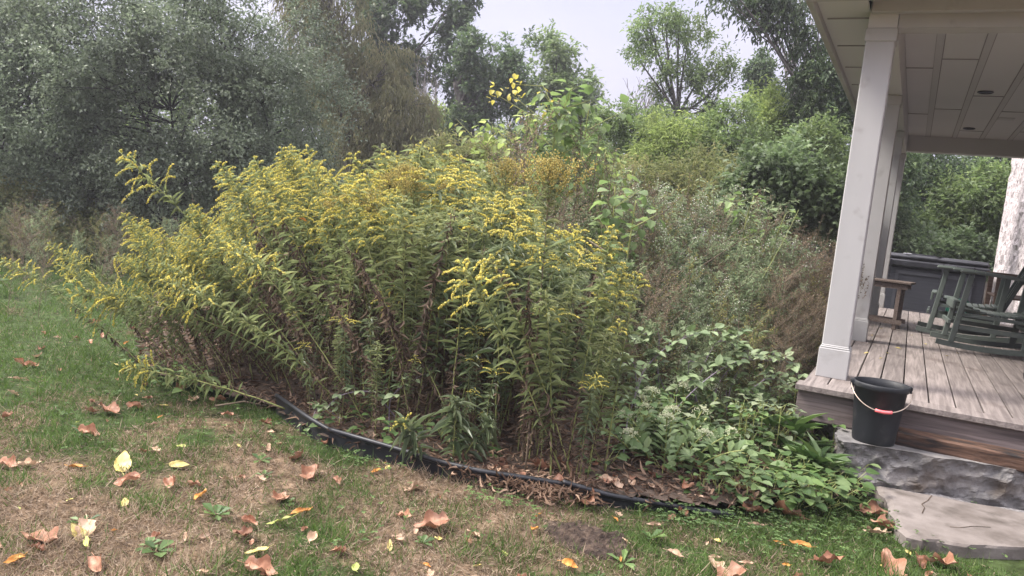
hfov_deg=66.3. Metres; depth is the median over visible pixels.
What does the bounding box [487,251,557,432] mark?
goldenrod plant
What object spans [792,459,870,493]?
leafy weed
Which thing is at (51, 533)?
fallen leaf
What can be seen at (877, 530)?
fallen leaf
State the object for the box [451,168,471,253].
goldenrod plant
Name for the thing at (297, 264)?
goldenrod plant
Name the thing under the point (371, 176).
goldenrod plant
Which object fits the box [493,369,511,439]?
goldenrod plant
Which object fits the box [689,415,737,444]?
shade weed
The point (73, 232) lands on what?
seeding weed
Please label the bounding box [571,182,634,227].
wild aster
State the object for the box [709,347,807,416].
raspberry cane
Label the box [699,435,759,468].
leafy weed
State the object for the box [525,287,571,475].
goldenrod plant
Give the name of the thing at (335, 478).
fallen leaf
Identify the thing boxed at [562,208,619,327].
wild aster
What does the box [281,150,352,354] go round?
goldenrod plant
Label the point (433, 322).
goldenrod plant
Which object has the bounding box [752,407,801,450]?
leafy weed
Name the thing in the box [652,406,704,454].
shade weed
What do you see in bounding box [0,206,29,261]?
seeding weed
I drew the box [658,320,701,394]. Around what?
raspberry cane
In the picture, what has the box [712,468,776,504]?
leafy weed
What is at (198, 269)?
goldenrod plant
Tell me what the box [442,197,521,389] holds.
goldenrod plant
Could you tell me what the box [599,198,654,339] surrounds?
wild aster
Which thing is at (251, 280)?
goldenrod plant
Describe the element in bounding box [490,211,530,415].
goldenrod plant
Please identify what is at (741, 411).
shade weed
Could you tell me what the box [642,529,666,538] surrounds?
lawn weed
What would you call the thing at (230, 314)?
goldenrod plant
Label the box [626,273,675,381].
yellowing weed
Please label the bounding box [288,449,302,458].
fallen leaf
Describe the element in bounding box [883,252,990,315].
hot tub
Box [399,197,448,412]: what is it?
goldenrod plant
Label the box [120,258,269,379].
goldenrod plant
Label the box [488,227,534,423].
goldenrod plant
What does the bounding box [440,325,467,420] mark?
plant
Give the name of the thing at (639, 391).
raspberry cane
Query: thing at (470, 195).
goldenrod plant
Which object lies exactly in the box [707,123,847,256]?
bush
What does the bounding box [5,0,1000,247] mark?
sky
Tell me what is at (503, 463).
fallen leaf
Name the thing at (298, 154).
goldenrod plant
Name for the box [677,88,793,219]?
bush
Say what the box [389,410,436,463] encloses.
goldenrod plant
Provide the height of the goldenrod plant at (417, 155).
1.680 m
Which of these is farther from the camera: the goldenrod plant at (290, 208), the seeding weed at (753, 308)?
the seeding weed at (753, 308)
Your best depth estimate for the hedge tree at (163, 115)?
24.15 m
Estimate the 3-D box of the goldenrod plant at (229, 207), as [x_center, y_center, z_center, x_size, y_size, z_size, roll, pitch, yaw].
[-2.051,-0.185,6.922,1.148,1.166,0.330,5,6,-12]
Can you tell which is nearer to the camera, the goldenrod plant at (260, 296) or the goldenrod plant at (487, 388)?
the goldenrod plant at (487, 388)
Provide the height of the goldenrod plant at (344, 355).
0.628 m
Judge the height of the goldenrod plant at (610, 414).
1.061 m
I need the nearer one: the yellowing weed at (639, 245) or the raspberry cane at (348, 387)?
the raspberry cane at (348, 387)
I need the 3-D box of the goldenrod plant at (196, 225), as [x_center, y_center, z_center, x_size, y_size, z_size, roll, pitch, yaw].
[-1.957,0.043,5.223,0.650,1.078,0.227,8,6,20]
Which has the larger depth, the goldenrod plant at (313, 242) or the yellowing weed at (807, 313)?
the yellowing weed at (807, 313)
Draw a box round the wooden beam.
[895,427,1023,472]
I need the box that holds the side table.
[869,277,915,329]
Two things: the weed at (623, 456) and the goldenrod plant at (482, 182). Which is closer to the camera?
the weed at (623, 456)
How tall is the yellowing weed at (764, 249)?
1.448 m
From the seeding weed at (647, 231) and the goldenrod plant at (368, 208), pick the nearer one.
the goldenrod plant at (368, 208)
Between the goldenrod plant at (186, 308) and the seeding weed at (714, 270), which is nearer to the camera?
the goldenrod plant at (186, 308)
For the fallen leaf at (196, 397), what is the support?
on the ground at (1002, 565)
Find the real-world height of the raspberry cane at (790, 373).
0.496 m
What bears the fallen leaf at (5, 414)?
on the ground at (1002, 565)
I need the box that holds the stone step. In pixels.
[822,424,1023,509]
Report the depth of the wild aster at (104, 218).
10.15 m
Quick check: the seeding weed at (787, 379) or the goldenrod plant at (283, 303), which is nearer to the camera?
the seeding weed at (787, 379)
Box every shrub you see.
[0,0,372,260]
[623,74,683,126]
[891,215,997,280]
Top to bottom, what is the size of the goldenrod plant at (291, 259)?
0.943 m
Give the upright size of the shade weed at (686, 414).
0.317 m
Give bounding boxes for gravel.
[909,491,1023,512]
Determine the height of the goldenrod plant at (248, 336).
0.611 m
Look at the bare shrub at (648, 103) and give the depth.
19.45 m
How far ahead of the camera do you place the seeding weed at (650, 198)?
6.68 m
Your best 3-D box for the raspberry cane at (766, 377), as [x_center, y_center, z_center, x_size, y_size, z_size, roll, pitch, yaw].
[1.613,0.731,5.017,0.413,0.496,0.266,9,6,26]
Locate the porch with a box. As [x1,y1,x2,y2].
[795,0,1023,450]
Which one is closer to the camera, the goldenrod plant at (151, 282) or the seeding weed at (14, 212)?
the goldenrod plant at (151, 282)
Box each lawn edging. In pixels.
[274,393,328,444]
[327,427,561,499]
[561,479,735,518]
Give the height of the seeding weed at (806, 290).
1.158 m
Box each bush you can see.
[0,172,154,263]
[384,116,550,240]
[438,100,479,155]
[521,124,641,228]
[557,91,674,173]
[598,133,744,253]
[619,105,743,246]
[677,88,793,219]
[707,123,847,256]
[731,71,795,152]
[766,106,900,266]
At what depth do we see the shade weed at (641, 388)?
5.30 m
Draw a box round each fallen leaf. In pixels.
[0,454,16,466]
[2,411,17,416]
[3,553,24,562]
[13,357,27,366]
[13,457,40,464]
[20,526,58,542]
[24,360,39,365]
[29,542,44,550]
[64,464,84,466]
[71,523,90,539]
[73,423,100,435]
[75,514,95,540]
[81,406,98,411]
[83,536,88,546]
[88,552,101,571]
[98,401,119,413]
[113,471,142,485]
[114,450,131,474]
[121,497,128,506]
[126,401,141,407]
[151,531,159,536]
[163,475,174,487]
[169,460,189,466]
[184,480,200,485]
[187,395,199,401]
[194,489,205,499]
[199,532,209,537]
[209,394,227,400]
[221,411,233,414]
[233,525,255,535]
[237,554,277,575]
[240,514,257,524]
[246,544,273,553]
[256,475,265,480]
[261,417,271,424]
[266,443,270,450]
[267,513,298,523]
[272,490,289,499]
[287,507,312,515]
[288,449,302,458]
[300,463,318,480]
[307,531,317,543]
[332,545,341,551]
[333,475,341,483]
[351,563,359,571]
[387,539,391,550]
[392,533,404,539]
[396,508,411,517]
[403,481,421,491]
[413,509,453,527]
[426,568,433,575]
[499,457,508,468]
[531,458,557,468]
[551,472,563,487]
[552,455,571,465]
[557,558,577,567]
[573,488,594,504]
[596,474,613,479]
[608,476,623,487]
[647,521,663,525]
[663,548,683,556]
[678,506,688,515]
[682,479,693,488]
[702,485,713,493]
[709,558,724,572]
[717,560,746,575]
[739,560,753,563]
[740,497,766,512]
[774,500,809,519]
[789,540,811,547]
[808,550,844,562]
[854,499,887,514]
[863,526,887,532]
[870,514,893,528]
[881,547,906,575]
[915,551,926,568]
[925,551,957,564]
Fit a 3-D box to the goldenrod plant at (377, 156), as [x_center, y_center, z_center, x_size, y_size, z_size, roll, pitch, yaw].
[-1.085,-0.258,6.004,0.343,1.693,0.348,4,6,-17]
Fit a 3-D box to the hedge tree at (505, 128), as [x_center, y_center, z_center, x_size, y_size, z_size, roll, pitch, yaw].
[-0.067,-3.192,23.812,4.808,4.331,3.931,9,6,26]
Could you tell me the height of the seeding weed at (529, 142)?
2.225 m
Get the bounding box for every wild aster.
[0,203,18,257]
[0,216,13,257]
[11,215,49,275]
[15,203,54,273]
[20,214,38,258]
[30,217,55,263]
[38,213,68,267]
[56,235,85,283]
[61,230,88,274]
[66,242,83,282]
[86,210,114,267]
[90,234,117,284]
[106,219,138,274]
[109,237,130,276]
[145,215,178,265]
[156,219,178,253]
[165,218,179,259]
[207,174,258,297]
[548,187,591,222]
[551,187,598,231]
[554,175,606,273]
[555,210,592,246]
[557,216,626,356]
[557,268,592,384]
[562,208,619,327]
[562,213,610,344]
[564,266,609,388]
[567,275,624,398]
[568,170,642,220]
[568,309,614,399]
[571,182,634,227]
[572,161,672,208]
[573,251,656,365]
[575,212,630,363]
[576,246,614,327]
[579,205,605,228]
[583,202,663,330]
[584,182,637,238]
[584,233,639,344]
[584,276,635,388]
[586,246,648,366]
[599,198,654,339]
[604,183,677,313]
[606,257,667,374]
[607,268,658,380]
[607,282,650,389]
[608,200,691,354]
[619,197,678,344]
[619,223,708,385]
[620,189,678,254]
[622,311,681,413]
[628,179,673,281]
[629,236,705,377]
[633,187,681,329]
[633,280,696,385]
[635,179,694,251]
[636,235,711,361]
[637,205,705,358]
[638,226,731,375]
[638,243,733,357]
[640,290,717,402]
[642,214,718,349]
[642,250,701,350]
[646,232,757,367]
[648,198,737,351]
[648,245,707,352]
[650,212,700,328]
[652,176,725,268]
[652,266,717,373]
[653,256,721,385]
[655,218,718,354]
[659,284,716,399]
[662,195,720,283]
[663,276,741,403]
[669,324,723,418]
[673,269,733,368]
[674,190,750,288]
[679,184,776,293]
[679,287,748,408]
[686,255,731,353]
[687,192,745,290]
[689,287,755,396]
[690,266,769,407]
[691,222,749,352]
[697,335,742,422]
[700,231,783,348]
[701,207,755,262]
[701,235,774,374]
[703,239,785,387]
[709,205,764,319]
[709,222,772,319]
[712,205,792,302]
[712,277,770,377]
[713,230,781,351]
[714,225,796,332]
[714,269,779,396]
[715,272,783,401]
[720,253,776,372]
[721,237,785,375]
[721,240,796,373]
[725,187,799,234]
[739,219,802,329]
[747,264,810,385]
[751,198,819,312]
[752,230,829,360]
[757,234,835,355]
[758,272,788,360]
[773,230,826,319]
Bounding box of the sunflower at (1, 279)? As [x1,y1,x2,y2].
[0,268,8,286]
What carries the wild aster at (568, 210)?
on the garden bed
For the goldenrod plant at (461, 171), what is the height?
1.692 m
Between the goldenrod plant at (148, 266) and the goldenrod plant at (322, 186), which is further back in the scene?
the goldenrod plant at (322, 186)
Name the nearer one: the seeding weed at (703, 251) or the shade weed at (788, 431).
the shade weed at (788, 431)
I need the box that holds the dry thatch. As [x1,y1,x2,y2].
[0,297,1012,575]
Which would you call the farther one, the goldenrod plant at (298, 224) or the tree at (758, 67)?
the tree at (758, 67)
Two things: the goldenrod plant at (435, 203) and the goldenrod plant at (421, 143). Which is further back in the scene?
the goldenrod plant at (421, 143)
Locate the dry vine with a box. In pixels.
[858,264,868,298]
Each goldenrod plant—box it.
[0,257,162,386]
[44,242,177,382]
[53,261,169,361]
[60,249,174,360]
[63,258,329,394]
[94,293,221,393]
[100,285,214,389]
[108,284,211,373]
[113,252,241,381]
[115,149,312,377]
[115,256,235,361]
[117,212,210,375]
[119,350,284,408]
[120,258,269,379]
[123,223,168,374]
[123,257,232,366]
[126,285,197,362]
[127,220,174,363]
[129,253,223,360]
[129,272,242,362]
[130,233,203,368]
[134,217,179,369]
[138,280,230,380]
[139,231,183,363]
[140,287,204,392]
[149,246,297,349]
[149,261,191,371]
[150,256,316,389]
[151,244,202,368]
[152,256,274,380]
[154,230,220,373]
[155,289,235,394]
[157,273,349,415]
[163,235,293,361]
[166,242,272,351]
[166,266,272,362]
[173,239,292,392]
[174,231,334,342]
[174,248,273,365]
[175,270,277,383]
[176,230,332,400]
[177,244,229,377]
[177,281,263,363]
[178,221,265,310]
[179,210,250,372]
[180,204,257,362]
[183,226,248,314]
[187,221,244,366]
[188,273,218,374]
[190,204,253,365]
[193,295,274,370]
[199,222,254,359]
[199,227,254,379]
[199,277,241,379]
[202,241,236,360]
[203,270,233,385]
[205,218,293,328]
[205,223,303,332]
[210,161,323,349]
[211,171,288,326]
[212,215,251,243]
[212,229,298,346]
[213,246,249,381]
[215,211,323,290]
[216,197,257,228]
[218,204,268,360]
[218,242,394,379]
[222,244,296,349]
[223,182,286,332]
[224,244,266,330]
[225,235,363,420]
[226,281,300,380]
[228,280,279,374]
[231,203,291,375]
[232,244,320,359]
[235,246,263,317]
[235,270,279,386]
[240,168,311,310]
[241,266,314,400]
[243,206,289,389]
[245,191,273,251]
[246,155,347,372]
[246,160,306,310]
[246,229,329,299]
[247,194,311,352]
[248,170,307,344]
[248,236,395,357]
[251,178,291,323]
[251,186,315,400]
[254,187,319,336]
[254,243,265,358]
[259,261,292,334]
[260,166,325,331]
[260,208,367,343]
[261,235,274,380]
[263,167,330,296]
[263,216,346,358]
[263,291,328,409]
[265,184,313,349]
[268,165,325,311]
[270,158,331,298]
[270,254,312,392]
[273,173,322,346]
[273,251,306,398]
[274,146,332,280]
[275,168,304,316]
[276,175,327,297]
[277,144,327,271]
[278,218,404,343]
[280,223,325,328]
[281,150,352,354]
[285,310,315,400]
[288,145,319,207]
[288,153,364,384]
[288,183,320,348]
[292,170,336,338]
[294,260,314,371]
[294,340,314,413]
[301,187,344,354]
[302,144,356,366]
[307,220,363,388]
[308,165,361,307]
[309,166,378,378]
[309,182,342,325]
[311,308,326,374]
[313,199,357,405]
[319,187,372,404]
[319,189,354,395]
[320,217,358,373]
[321,173,343,380]
[323,317,339,400]
[325,227,357,390]
[325,295,381,425]
[328,172,353,341]
[330,309,348,411]
[330,316,355,414]
[331,170,354,336]
[331,315,357,415]
[332,334,343,416]
[333,190,391,389]
[334,151,397,310]
[335,195,375,391]
[336,175,371,391]
[342,187,388,401]
[343,170,409,385]
[343,175,372,349]
[343,242,419,417]
[347,203,410,420]
[347,245,365,383]
[349,189,386,401]
[351,312,365,400]
[351,312,384,426]
[355,192,408,389]
[358,143,396,342]
[360,234,419,400]
[363,189,412,407]
[364,340,389,439]
[365,322,379,411]
[367,183,389,376]
[368,149,398,356]
[368,240,464,400]
[370,163,388,265]
[370,172,399,373]
[370,188,416,389]
[370,283,456,435]
[370,369,385,408]
[371,266,398,386]
[372,151,399,339]
[376,165,400,357]
[380,187,419,409]
[380,195,432,429]
[380,313,414,420]
[383,161,427,388]
[383,164,423,359]
[385,242,421,385]
[387,147,437,356]
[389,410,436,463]
[390,180,441,386]
[392,211,440,416]
[393,140,428,315]
[394,145,445,249]
[394,168,481,405]
[394,188,427,373]
[395,168,431,377]
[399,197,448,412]
[400,355,420,428]
[401,192,467,400]
[403,153,446,359]
[403,186,432,331]
[403,208,457,416]
[404,162,429,366]
[404,200,431,370]
[405,250,438,411]
[406,148,431,333]
[411,195,446,375]
[411,273,449,423]
[413,205,467,420]
[413,217,470,425]
[415,183,453,387]
[420,159,459,385]
[423,147,443,326]
[424,196,477,383]
[424,209,472,414]
[424,211,473,412]
[425,154,485,354]
[425,279,471,421]
[427,205,474,415]
[427,252,437,412]
[427,394,479,463]
[428,151,472,190]
[428,181,463,364]
[432,168,486,313]
[436,250,447,402]
[437,168,475,385]
[437,198,512,414]
[438,205,499,442]
[438,256,561,473]
[439,400,446,438]
[441,302,453,399]
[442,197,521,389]
[445,158,506,359]
[446,155,479,209]
[448,181,492,381]
[449,409,502,464]
[450,225,516,409]
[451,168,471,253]
[452,189,498,395]
[453,209,560,427]
[454,207,501,396]
[454,243,488,411]
[454,388,481,454]
[455,204,534,410]
[456,325,496,441]
[459,219,511,437]
[463,161,500,341]
[463,173,516,351]
[465,321,499,420]
[465,354,490,446]
[466,234,529,446]
[468,192,509,422]
[469,162,509,201]
[470,192,540,353]
[470,245,490,437]
[471,191,521,406]
[475,173,509,339]
[475,191,538,411]
[475,254,569,473]
[476,223,540,419]
[478,367,509,454]
[479,253,545,447]
[479,382,491,438]
[480,221,531,405]
[484,156,531,217]
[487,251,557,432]
[488,190,537,371]
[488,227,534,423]
[489,180,529,371]
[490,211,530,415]
[491,217,548,394]
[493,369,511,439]
[495,224,594,438]
[496,203,537,358]
[496,328,574,426]
[504,284,611,413]
[505,218,543,401]
[506,239,531,424]
[506,301,584,404]
[507,223,600,409]
[508,246,554,425]
[509,184,545,372]
[510,238,558,435]
[510,256,559,450]
[513,228,571,387]
[513,265,535,451]
[515,275,538,465]
[516,328,542,451]
[517,147,597,471]
[520,217,558,403]
[521,306,579,461]
[524,238,581,396]
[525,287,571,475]
[526,209,551,280]
[531,223,562,328]
[531,235,557,329]
[533,261,589,429]
[535,272,588,455]
[536,294,575,440]
[537,258,592,405]
[537,345,563,462]
[537,398,548,471]
[539,227,595,393]
[545,251,588,434]
[547,260,575,315]
[548,292,610,439]
[550,251,610,403]
[550,282,586,461]
[557,265,598,456]
[562,224,627,470]
[573,379,608,476]
[574,329,616,474]
[574,372,609,478]
[580,278,630,462]
[587,318,626,477]
[588,262,636,473]
[593,373,611,456]
[600,271,650,469]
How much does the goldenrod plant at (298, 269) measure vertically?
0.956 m
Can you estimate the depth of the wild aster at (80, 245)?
8.72 m
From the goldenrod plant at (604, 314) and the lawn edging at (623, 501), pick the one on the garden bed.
the goldenrod plant at (604, 314)
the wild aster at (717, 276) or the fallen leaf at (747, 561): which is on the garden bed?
the wild aster at (717, 276)
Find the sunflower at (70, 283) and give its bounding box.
[61,273,82,303]
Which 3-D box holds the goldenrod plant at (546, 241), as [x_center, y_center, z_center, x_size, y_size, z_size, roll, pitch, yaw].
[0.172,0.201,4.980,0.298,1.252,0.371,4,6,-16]
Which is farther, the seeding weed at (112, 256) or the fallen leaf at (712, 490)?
the seeding weed at (112, 256)
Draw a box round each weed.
[0,189,50,259]
[0,198,33,254]
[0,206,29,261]
[0,210,6,250]
[0,212,37,277]
[0,254,22,311]
[1,205,29,272]
[2,231,21,268]
[4,217,42,285]
[6,216,43,266]
[7,196,37,266]
[22,197,63,269]
[25,198,52,265]
[27,237,63,295]
[28,257,56,316]
[33,200,62,269]
[59,216,85,257]
[66,514,99,522]
[70,425,81,435]
[71,212,94,266]
[82,210,109,277]
[83,244,119,311]
[85,212,115,267]
[92,231,106,269]
[94,208,127,269]
[94,252,127,321]
[95,204,129,274]
[103,239,121,280]
[112,212,141,273]
[115,346,158,369]
[128,356,171,376]
[135,536,160,551]
[142,540,174,556]
[151,360,188,383]
[154,362,203,387]
[172,366,217,392]
[202,503,230,519]
[252,453,271,462]
[281,497,294,505]
[309,405,364,432]
[344,394,376,416]
[347,408,394,436]
[375,417,425,445]
[399,415,441,434]
[415,535,435,545]
[426,422,472,452]
[432,145,484,322]
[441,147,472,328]
[449,434,502,458]
[471,146,522,191]
[475,125,550,354]
[477,140,541,212]
[495,101,561,242]
[524,176,574,309]
[534,168,589,321]
[539,148,599,291]
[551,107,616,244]
[561,136,624,331]
[562,303,587,392]
[565,230,611,372]
[573,271,619,374]
[577,302,620,393]
[580,222,639,366]
[581,444,629,478]
[589,167,644,332]
[602,400,658,454]
[604,232,648,329]
[604,281,642,384]
[607,173,638,225]
[607,549,635,569]
[608,322,642,409]
[609,170,653,203]
[610,375,643,395]
[611,203,647,360]
[611,376,650,406]
[614,224,669,353]
[614,233,654,345]
[614,391,669,445]
[614,432,660,454]
[615,264,675,401]
[616,176,655,318]
[616,388,651,410]
[617,198,678,360]
[618,255,685,382]
[618,371,659,409]
[622,209,678,306]
[625,382,667,407]
[626,174,683,330]
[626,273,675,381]
[627,207,676,290]
[627,425,683,454]
[630,304,680,385]
[630,379,674,410]
[634,409,658,440]
[635,247,697,362]
[635,453,683,478]
[636,398,689,427]
[638,281,700,410]
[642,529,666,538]
[643,187,724,358]
[644,204,698,367]
[645,403,699,454]
[646,255,697,384]
[647,393,696,437]
[648,406,683,435]
[651,192,683,267]
[652,212,705,347]
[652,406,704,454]
[655,392,716,422]
[657,386,694,421]
[658,248,719,384]
[665,229,735,372]
[669,224,719,320]
[669,447,716,481]
[670,205,737,359]
[672,180,727,278]
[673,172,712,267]
[681,200,718,313]
[682,467,721,493]
[683,292,733,401]
[688,403,734,425]
[689,274,736,374]
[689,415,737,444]
[690,219,733,351]
[690,464,752,503]
[692,192,735,261]
[694,393,734,416]
[694,463,740,492]
[697,197,744,322]
[697,450,752,475]
[698,302,749,413]
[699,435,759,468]
[702,255,752,375]
[706,239,727,305]
[707,431,766,450]
[708,405,757,429]
[710,217,771,345]
[710,396,769,439]
[711,403,761,447]
[711,463,773,496]
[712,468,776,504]
[713,399,756,434]
[716,450,784,487]
[719,311,765,404]
[721,428,773,459]
[722,402,783,454]
[723,303,773,426]
[723,401,761,432]
[723,408,764,443]
[724,172,762,243]
[724,185,796,301]
[724,262,771,383]
[724,286,777,415]
[726,271,769,340]
[726,381,770,435]
[728,393,797,452]
[729,457,803,490]
[730,375,773,416]
[733,206,787,366]
[734,282,804,394]
[742,404,782,430]
[742,469,803,509]
[743,283,793,404]
[744,337,799,424]
[745,441,806,469]
[746,448,809,475]
[749,263,801,391]
[750,264,779,374]
[751,468,833,510]
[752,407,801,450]
[754,398,806,446]
[755,259,810,389]
[755,260,826,381]
[755,299,793,367]
[755,390,796,435]
[756,399,804,457]
[760,311,805,405]
[760,410,833,448]
[762,263,806,371]
[764,321,807,412]
[764,433,833,466]
[765,451,831,488]
[765,453,856,502]
[767,414,817,440]
[768,287,823,371]
[768,344,806,420]
[769,257,809,357]
[771,296,819,403]
[771,379,797,420]
[772,263,816,365]
[773,471,836,511]
[774,205,809,319]
[775,215,801,288]
[775,412,809,450]
[776,228,827,346]
[776,239,827,359]
[776,295,814,377]
[776,445,856,482]
[777,261,817,348]
[780,389,797,407]
[781,269,829,370]
[782,231,816,286]
[782,262,825,373]
[783,232,832,311]
[784,216,832,360]
[784,276,825,378]
[785,258,823,363]
[785,432,853,484]
[786,244,826,373]
[786,270,828,371]
[786,474,850,508]
[787,285,826,395]
[787,299,825,376]
[789,292,826,379]
[790,237,836,373]
[791,420,826,441]
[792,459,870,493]
[793,246,830,355]
[793,437,833,452]
[794,479,868,509]
[796,268,828,371]
[796,271,827,369]
[796,273,829,369]
[797,257,833,324]
[798,228,832,335]
[801,266,830,373]
[802,233,835,319]
[802,417,845,444]
[807,253,828,364]
[809,253,830,364]
[815,462,879,496]
[828,477,878,508]
[833,461,889,486]
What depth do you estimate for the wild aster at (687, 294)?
6.18 m
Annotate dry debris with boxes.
[325,427,698,519]
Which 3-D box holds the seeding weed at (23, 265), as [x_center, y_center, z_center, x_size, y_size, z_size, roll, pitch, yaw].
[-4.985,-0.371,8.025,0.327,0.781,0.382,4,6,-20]
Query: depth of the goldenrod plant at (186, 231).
5.85 m
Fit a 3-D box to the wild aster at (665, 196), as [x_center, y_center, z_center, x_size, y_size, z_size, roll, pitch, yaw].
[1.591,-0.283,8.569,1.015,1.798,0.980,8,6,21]
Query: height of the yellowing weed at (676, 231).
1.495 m
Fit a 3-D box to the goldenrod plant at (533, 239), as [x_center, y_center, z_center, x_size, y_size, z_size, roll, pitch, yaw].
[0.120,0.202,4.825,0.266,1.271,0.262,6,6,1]
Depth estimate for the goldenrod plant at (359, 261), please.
5.01 m
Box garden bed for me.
[134,261,868,505]
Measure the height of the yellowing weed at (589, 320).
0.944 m
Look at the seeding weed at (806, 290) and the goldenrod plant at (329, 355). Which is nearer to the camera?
the goldenrod plant at (329, 355)
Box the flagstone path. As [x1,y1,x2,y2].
[873,486,1023,559]
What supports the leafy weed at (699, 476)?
on the garden bed
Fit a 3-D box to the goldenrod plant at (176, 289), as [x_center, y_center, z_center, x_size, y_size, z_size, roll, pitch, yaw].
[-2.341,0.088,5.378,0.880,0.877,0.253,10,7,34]
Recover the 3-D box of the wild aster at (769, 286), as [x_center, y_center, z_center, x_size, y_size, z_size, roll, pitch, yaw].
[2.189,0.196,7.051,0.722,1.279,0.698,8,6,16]
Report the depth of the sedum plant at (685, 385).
4.83 m
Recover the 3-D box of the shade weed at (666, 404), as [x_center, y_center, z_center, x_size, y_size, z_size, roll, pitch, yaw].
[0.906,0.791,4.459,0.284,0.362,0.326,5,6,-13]
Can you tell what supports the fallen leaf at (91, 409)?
on the ground at (1002, 565)
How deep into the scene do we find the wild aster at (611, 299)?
5.49 m
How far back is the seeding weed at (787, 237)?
8.15 m
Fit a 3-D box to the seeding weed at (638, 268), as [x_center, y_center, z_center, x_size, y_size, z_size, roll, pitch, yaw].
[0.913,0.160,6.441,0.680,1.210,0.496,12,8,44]
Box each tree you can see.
[0,68,160,207]
[40,38,294,211]
[214,80,380,193]
[262,0,449,256]
[275,41,378,142]
[317,0,483,129]
[404,89,451,141]
[429,17,547,244]
[473,116,546,174]
[508,18,610,161]
[616,0,745,130]
[694,0,854,321]
[730,46,789,118]
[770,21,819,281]
[806,132,938,275]
[904,152,976,224]
[907,156,1011,280]
[934,155,1011,304]
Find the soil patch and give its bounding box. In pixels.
[542,519,637,560]
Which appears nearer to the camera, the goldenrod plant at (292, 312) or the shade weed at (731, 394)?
the goldenrod plant at (292, 312)
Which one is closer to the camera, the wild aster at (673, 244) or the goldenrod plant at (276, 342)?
the goldenrod plant at (276, 342)
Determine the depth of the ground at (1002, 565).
3.60 m
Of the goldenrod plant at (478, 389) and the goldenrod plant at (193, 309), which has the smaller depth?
the goldenrod plant at (478, 389)
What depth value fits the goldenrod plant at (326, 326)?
5.38 m
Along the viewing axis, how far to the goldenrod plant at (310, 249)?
6.66 m
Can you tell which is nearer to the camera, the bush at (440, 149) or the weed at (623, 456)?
the weed at (623, 456)
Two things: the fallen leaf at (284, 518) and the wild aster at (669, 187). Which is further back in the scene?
the wild aster at (669, 187)
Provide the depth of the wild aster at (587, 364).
4.98 m
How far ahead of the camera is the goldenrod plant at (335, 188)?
4.34 m
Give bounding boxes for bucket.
[850,377,912,446]
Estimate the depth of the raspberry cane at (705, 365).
4.88 m
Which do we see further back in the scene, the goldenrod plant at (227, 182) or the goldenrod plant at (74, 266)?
the goldenrod plant at (227, 182)
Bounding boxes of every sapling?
[404,36,440,121]
[449,119,519,196]
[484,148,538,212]
[488,73,593,215]
[488,98,570,210]
[535,94,631,220]
[562,143,635,279]
[577,176,647,376]
[581,153,643,318]
[602,189,664,383]
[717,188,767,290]
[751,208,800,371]
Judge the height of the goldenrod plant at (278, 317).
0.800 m
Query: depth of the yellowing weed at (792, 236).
8.63 m
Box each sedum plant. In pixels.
[596,404,745,475]
[607,386,676,434]
[642,374,721,428]
[676,420,751,463]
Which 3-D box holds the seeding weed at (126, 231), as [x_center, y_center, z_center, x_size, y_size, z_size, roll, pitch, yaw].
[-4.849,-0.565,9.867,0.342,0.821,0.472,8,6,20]
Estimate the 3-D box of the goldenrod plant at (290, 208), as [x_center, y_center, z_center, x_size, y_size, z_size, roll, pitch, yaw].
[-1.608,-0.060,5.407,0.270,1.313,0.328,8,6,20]
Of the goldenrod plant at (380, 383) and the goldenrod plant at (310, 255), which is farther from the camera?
the goldenrod plant at (310, 255)
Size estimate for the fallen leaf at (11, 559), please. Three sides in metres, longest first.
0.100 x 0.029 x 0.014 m
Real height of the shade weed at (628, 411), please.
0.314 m
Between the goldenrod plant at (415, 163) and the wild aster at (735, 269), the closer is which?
the goldenrod plant at (415, 163)
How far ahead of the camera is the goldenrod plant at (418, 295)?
4.42 m
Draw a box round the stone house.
[988,158,1023,325]
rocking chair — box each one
[915,265,1023,342]
[930,268,1023,356]
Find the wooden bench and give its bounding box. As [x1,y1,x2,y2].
[982,271,1023,326]
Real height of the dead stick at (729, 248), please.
0.399 m
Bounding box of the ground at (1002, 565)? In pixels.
[0,193,1023,575]
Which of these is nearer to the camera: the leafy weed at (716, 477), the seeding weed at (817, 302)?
the leafy weed at (716, 477)
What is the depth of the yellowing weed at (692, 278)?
5.73 m
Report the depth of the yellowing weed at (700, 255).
6.98 m
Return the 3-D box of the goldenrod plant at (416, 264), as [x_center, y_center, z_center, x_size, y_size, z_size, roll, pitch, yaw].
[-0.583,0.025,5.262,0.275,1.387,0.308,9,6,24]
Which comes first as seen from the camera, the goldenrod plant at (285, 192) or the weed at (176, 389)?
the weed at (176, 389)
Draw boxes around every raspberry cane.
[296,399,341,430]
[301,384,397,428]
[378,358,441,429]
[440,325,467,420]
[605,352,647,417]
[623,374,648,452]
[628,325,671,409]
[631,323,669,406]
[632,349,792,455]
[634,323,751,416]
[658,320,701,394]
[664,369,716,417]
[676,351,740,395]
[676,355,715,413]
[685,334,749,412]
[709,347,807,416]
[715,343,752,423]
[723,325,770,404]
[737,384,776,432]
[739,365,795,414]
[745,334,776,411]
[745,364,787,393]
[751,380,792,429]
[759,345,794,413]
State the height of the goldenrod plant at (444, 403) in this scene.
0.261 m
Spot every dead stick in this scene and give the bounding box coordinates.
[215,401,265,406]
[589,240,616,270]
[702,225,767,265]
[761,210,798,280]
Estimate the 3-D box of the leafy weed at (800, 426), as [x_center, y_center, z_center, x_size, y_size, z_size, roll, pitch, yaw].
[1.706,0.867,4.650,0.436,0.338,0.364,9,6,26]
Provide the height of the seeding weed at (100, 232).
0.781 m
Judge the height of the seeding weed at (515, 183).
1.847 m

